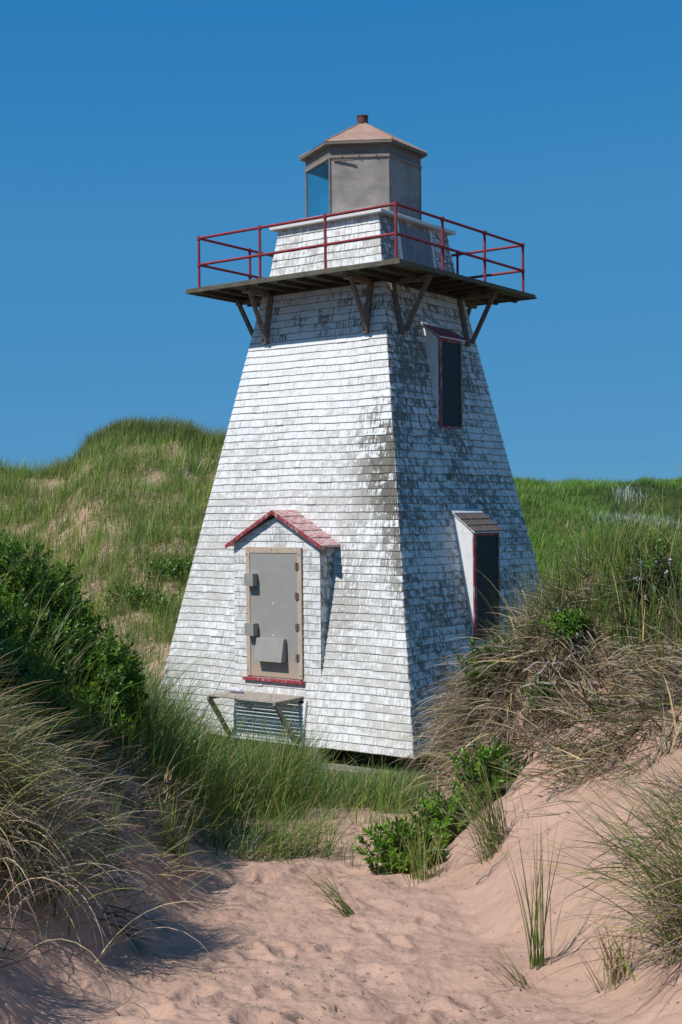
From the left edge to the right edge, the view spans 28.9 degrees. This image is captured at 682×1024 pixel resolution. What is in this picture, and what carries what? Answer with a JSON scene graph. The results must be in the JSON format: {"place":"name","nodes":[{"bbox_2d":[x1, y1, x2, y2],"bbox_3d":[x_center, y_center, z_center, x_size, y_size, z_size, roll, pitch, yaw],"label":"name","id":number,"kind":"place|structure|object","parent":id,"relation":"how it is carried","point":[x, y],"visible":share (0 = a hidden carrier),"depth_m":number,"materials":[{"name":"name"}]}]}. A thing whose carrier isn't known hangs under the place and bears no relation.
{"place":"outdoors","nodes":[
{"label":"outdoors","id":0,"kind":"place"},
{"bbox_2d":[0,562,445,859],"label":"meadow grass","id":1,"kind":"structure","parent":0,"point":[239,773],"depth_m":11.56,"materials":[{"name":"green plant"}]},
{"bbox_2d":[0,439,681,1023],"bbox_3d":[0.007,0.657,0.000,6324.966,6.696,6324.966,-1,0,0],"label":"ground","id":2,"kind":"structure","parent":0,"point":[466,917],"depth_m":5.60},
{"bbox_2d":[0,528,149,763],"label":"bayberry bush","id":3,"kind":"object","parent":2,"relation":"on","point":[60,598],"visible":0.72,"depth_m":8.78,"materials":[{"name":"green plant"}]},
{"bbox_2d":[28,816,152,910],"bbox_3d":[-0.933,1.303,4.925,0.422,0.373,0.299,-1,0,29],"label":"grass tuft","id":4,"kind":"object","parent":2,"relation":"on","point":[49,895],"visible":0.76,"depth_m":4.92,"materials":[{"name":"green plant"}]},
{"bbox_2d":[0,637,218,997],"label":"marram clump","id":5,"kind":"object","parent":2,"relation":"on","point":[26,825],"visible":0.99,"depth_m":4.96,"materials":[{"name":"green plant"}]},
{"bbox_2d":[73,776,148,852],"bbox_3d":[-1.131,1.447,6.374,0.424,0.414,0.432,-1,0,0],"label":"grass tuft","id":6,"kind":"object","parent":2,"relation":"on","point":[116,820],"visible":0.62,"depth_m":6.36,"materials":[{"name":"green plant"}]},
{"bbox_2d":[0,615,231,991],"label":"bank grass","id":7,"kind":"structure","parent":2,"relation":"on","point":[132,765],"depth_m":6.95,"materials":[{"name":"green plant"}]},
{"bbox_2d":[100,577,162,606],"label":"leafy creeper","id":8,"kind":"object","parent":2,"relation":"on","point":[132,593],"visible":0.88,"depth_m":32.65,"materials":[{"name":"green plant"}]},
{"bbox_2d":[142,592,180,612],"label":"leafy creeper","id":9,"kind":"object","parent":2,"relation":"on","point":[159,601],"visible":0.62,"depth_m":32.43,"materials":[{"name":"green plant"}]},
{"bbox_2d":[136,550,192,580],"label":"leafy creeper","id":10,"kind":"object","parent":2,"relation":"on","point":[175,563],"visible":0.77,"depth_m":33.61,"materials":[{"name":"green plant"}]},
{"bbox_2d":[145,765,205,866],"bbox_3d":[-0.901,1.667,7.228,0.343,0.567,0.435,-1,0,-16],"label":"seeding weed","id":11,"kind":"object","parent":2,"relation":"on","point":[168,836],"visible":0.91,"depth_m":7.22,"materials":[{"name":"green plant"}]},
{"bbox_2d":[0,413,534,678],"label":"dune grass","id":12,"kind":"structure","parent":2,"relation":"on","point":[106,441],"depth_m":38.04,"materials":[{"name":"green plant"}]},
{"bbox_2d":[193,788,370,863],"bbox_3d":[-0.392,2.192,8.780,1.456,0.709,1.324,-1,0,0],"label":"grass tuft","id":13,"kind":"object","parent":2,"relation":"on","point":[260,849],"visible":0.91,"depth_m":8.74,"materials":[{"name":"green plant"}]},
{"bbox_2d":[273,795,333,842],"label":"grass tuft","id":14,"kind":"object","parent":2,"relation":"on","point":[300,820],"visible":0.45,"depth_m":9.74,"materials":[{"name":"green plant"}]},
{"bbox_2d":[280,851,358,916],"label":"grass tuft","id":15,"kind":"object","parent":2,"relation":"on","point":[345,907],"visible":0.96,"depth_m":6.33,"materials":[{"name":"green plant"}]},
{"bbox_2d":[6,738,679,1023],"bbox_3d":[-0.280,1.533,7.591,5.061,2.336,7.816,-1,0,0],"label":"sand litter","id":16,"kind":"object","parent":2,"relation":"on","point":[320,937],"visible":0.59,"depth_m":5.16,"materials":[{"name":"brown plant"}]},
{"bbox_2d":[160,115,544,772],"bbox_3d":[0.322,-1.353,23.268,5.729,11.300,6.125,-1,0,36],"label":"lighthouse","id":17,"kind":"object","parent":2,"relation":"on","point":[360,525],"visible":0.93,"depth_m":21.80,"materials":[{"name":"grey wood"}]},
{"bbox_2d":[228,687,243,692],"bbox_3d":[-1.711,2.884,21.490,0.336,0.090,0.089,-1,0,43],"label":"crumpled wrapper","id":18,"kind":"object","parent":17,"relation":"on","point":[236,689],"visible":0.96,"depth_m":21.44,"materials":[{"name":"white plastic"}]},
{"bbox_2d":[244,553,299,678],"bbox_3d":[-1.115,1.672,21.360,1.037,2.009,0.185,-1,0,36],"label":"door","id":19,"kind":"structure","parent":17,"relation":"in","point":[273,629],"depth_m":21.39,"materials":[{"name":"metal"}]},
{"bbox_2d":[393,219,435,267],"bbox_3d":[1.291,-4.420,22.669,0.198,1.010,1.140,-1,0,36],"label":"gallery door","id":20,"kind":"structure","parent":17,"relation":"in","point":[408,249],"depth_m":22.68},
{"bbox_2d":[419,322,465,428],"bbox_3d":[1.729,-2.321,22.532,0.435,1.817,0.850,-1,0,36],"label":"dormer window","id":21,"kind":"structure","parent":17,"relation":"in","point":[444,356],"depth_m":22.35,"materials":[{"name":"red paint"}]},
{"bbox_2d":[450,509,502,639],"bbox_3d":[2.258,1.016,22.108,0.515,2.182,0.950,-1,0,36],"label":"dormer window","id":22,"kind":"structure","parent":17,"relation":"in","point":[479,551],"depth_m":21.87,"materials":[{"name":"black paint"}]},
{"bbox_2d":[341,830,364,864],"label":"grass tuft","id":23,"kind":"object","parent":2,"relation":"on","point":[347,849],"visible":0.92,"depth_m":8.29,"materials":[{"name":"green plant"}]},
{"bbox_2d":[354,809,451,874],"bbox_3d":[0.370,2.017,7.951,0.526,0.431,0.490,-1,0,34],"label":"bayberry shrub","id":24,"kind":"object","parent":2,"relation":"on","point":[389,846],"visible":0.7,"depth_m":7.90,"materials":[{"name":"green plant"}]},
{"bbox_2d":[387,811,453,886],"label":"grass tuft","id":25,"kind":"object","parent":2,"relation":"on","point":[423,865],"visible":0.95,"depth_m":7.54,"materials":[{"name":"green plant"}]},
{"bbox_2d":[409,783,482,848],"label":"bayberry shrub","id":26,"kind":"object","parent":2,"relation":"on","point":[432,812],"visible":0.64,"depth_m":8.37,"materials":[{"name":"green plant"}]},
{"bbox_2d":[417,742,514,863],"bbox_3d":[0.709,1.610,7.350,0.589,0.677,0.551,-1,0,0],"label":"grass tuft","id":27,"kind":"object","parent":2,"relation":"on","point":[494,841],"visible":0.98,"depth_m":7.25,"materials":[{"name":"green plant"}]},
{"bbox_2d":[448,738,527,806],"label":"bayberry shrub","id":28,"kind":"object","parent":2,"relation":"on","point":[489,751],"visible":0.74,"depth_m":8.50,"materials":[{"name":"green plant"}]},
{"bbox_2d":[456,633,521,701],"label":"bayberry shrub","id":29,"kind":"object","parent":2,"relation":"on","point":[485,648],"visible":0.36,"depth_m":9.66,"materials":[{"name":"green plant"}]},
{"bbox_2d":[475,853,507,884],"bbox_3d":[0.790,1.867,6.918,0.192,0.159,0.014,-1,0,-17],"label":"dead stick","id":30,"kind":"object","parent":2,"relation":"on","point":[483,876],"visible":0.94,"depth_m":6.91,"materials":[{"name":"grey wood"}]},
{"bbox_2d":[462,942,537,992],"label":"grass tuft","id":31,"kind":"object","parent":2,"relation":"on","point":[519,976],"visible":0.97,"depth_m":4.75,"materials":[{"name":"green plant"}]},
{"bbox_2d":[384,515,681,906],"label":"dead grass","id":32,"kind":"structure","parent":2,"relation":"on","point":[466,716],"depth_m":8.75,"materials":[{"name":"beige plant"}]},
{"bbox_2d":[518,677,561,725],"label":"bayberry shrub","id":33,"kind":"object","parent":2,"relation":"on","point":[548,694],"visible":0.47,"depth_m":8.93,"materials":[{"name":"green plant"}]},
{"bbox_2d":[500,811,585,969],"bbox_3d":[0.763,1.423,4.979,0.275,0.598,0.352,-1,0,29],"label":"grass tuft","id":34,"kind":"object","parent":2,"relation":"on","point":[534,938],"visible":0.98,"depth_m":4.95,"materials":[{"name":"green plant"}]},
{"bbox_2d":[522,647,587,710],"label":"driftwood branch","id":35,"kind":"object","parent":2,"relation":"on","point":[544,667],"visible":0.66,"depth_m":8.99,"materials":[{"name":"wood"}]},
{"bbox_2d":[546,778,579,801],"bbox_3d":[1.262,1.525,7.360,0.308,0.142,0.013,-1,0,-30],"label":"dead stick","id":36,"kind":"object","parent":2,"relation":"on","point":[550,795],"visible":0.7,"depth_m":7.32,"materials":[{"name":"grey wood"}]},
{"bbox_2d":[539,603,593,651],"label":"bayberry shrub","id":37,"kind":"object","parent":2,"relation":"on","point":[573,623],"visible":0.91,"depth_m":9.22,"materials":[{"name":"green plant"}]},
{"bbox_2d":[487,689,681,1019],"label":"marram clump","id":38,"kind":"object","parent":2,"relation":"on","point":[672,915],"visible":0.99,"depth_m":4.37,"materials":[{"name":"green plant"}]},
{"bbox_2d":[558,648,613,687],"bbox_3d":[1.680,1.057,9.038,0.427,0.321,0.014,-1,0,-3],"label":"dead stick","id":39,"kind":"object","parent":2,"relation":"on","point":[586,667],"visible":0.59,"depth_m":9.03,"materials":[{"name":"grey wood"}]},
{"bbox_2d":[513,475,681,586],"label":"hill grass","id":40,"kind":"structure","parent":2,"relation":"on","point":[541,487],"depth_m":46.27,"materials":[{"name":"green plant"}]},
{"bbox_2d":[569,909,645,992],"bbox_3d":[0.913,1.502,4.533,0.244,0.292,0.297,-1,0,0],"label":"grass tuft","id":41,"kind":"object","parent":2,"relation":"on","point":[624,970],"visible":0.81,"depth_m":4.49,"materials":[{"name":"green plant"}]},
{"bbox_2d":[566,506,681,531],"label":"silver wormwood","id":42,"kind":"object","parent":2,"relation":"on","point":[647,519],"visible":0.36,"depth_m":42.90,"materials":[{"name":"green plant"}]},
{"bbox_2d":[606,482,653,506],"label":"silver wormwood","id":43,"kind":"object","parent":2,"relation":"on","point":[624,494],"visible":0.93,"depth_m":47.47,"materials":[{"name":"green plant"}]},
{"bbox_2d":[612,538,681,611],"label":"bayberry shrub","id":44,"kind":"object","parent":2,"relation":"on","point":[641,565],"visible":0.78,"depth_m":9.22,"materials":[{"name":"green plant"}]},
{"bbox_2d":[0,0,681,484],"label":"sky","id":45,"kind":"structure","parent":0,"point":[132,132],"materials":[{"name":"blue"}]},
{"bbox_2d":[467,458,681,694],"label":"mound grass","id":46,"kind":"structure","parent":0,"point":[601,558],"depth_m":9.56,"materials":[{"name":"green plant"}]}
]}

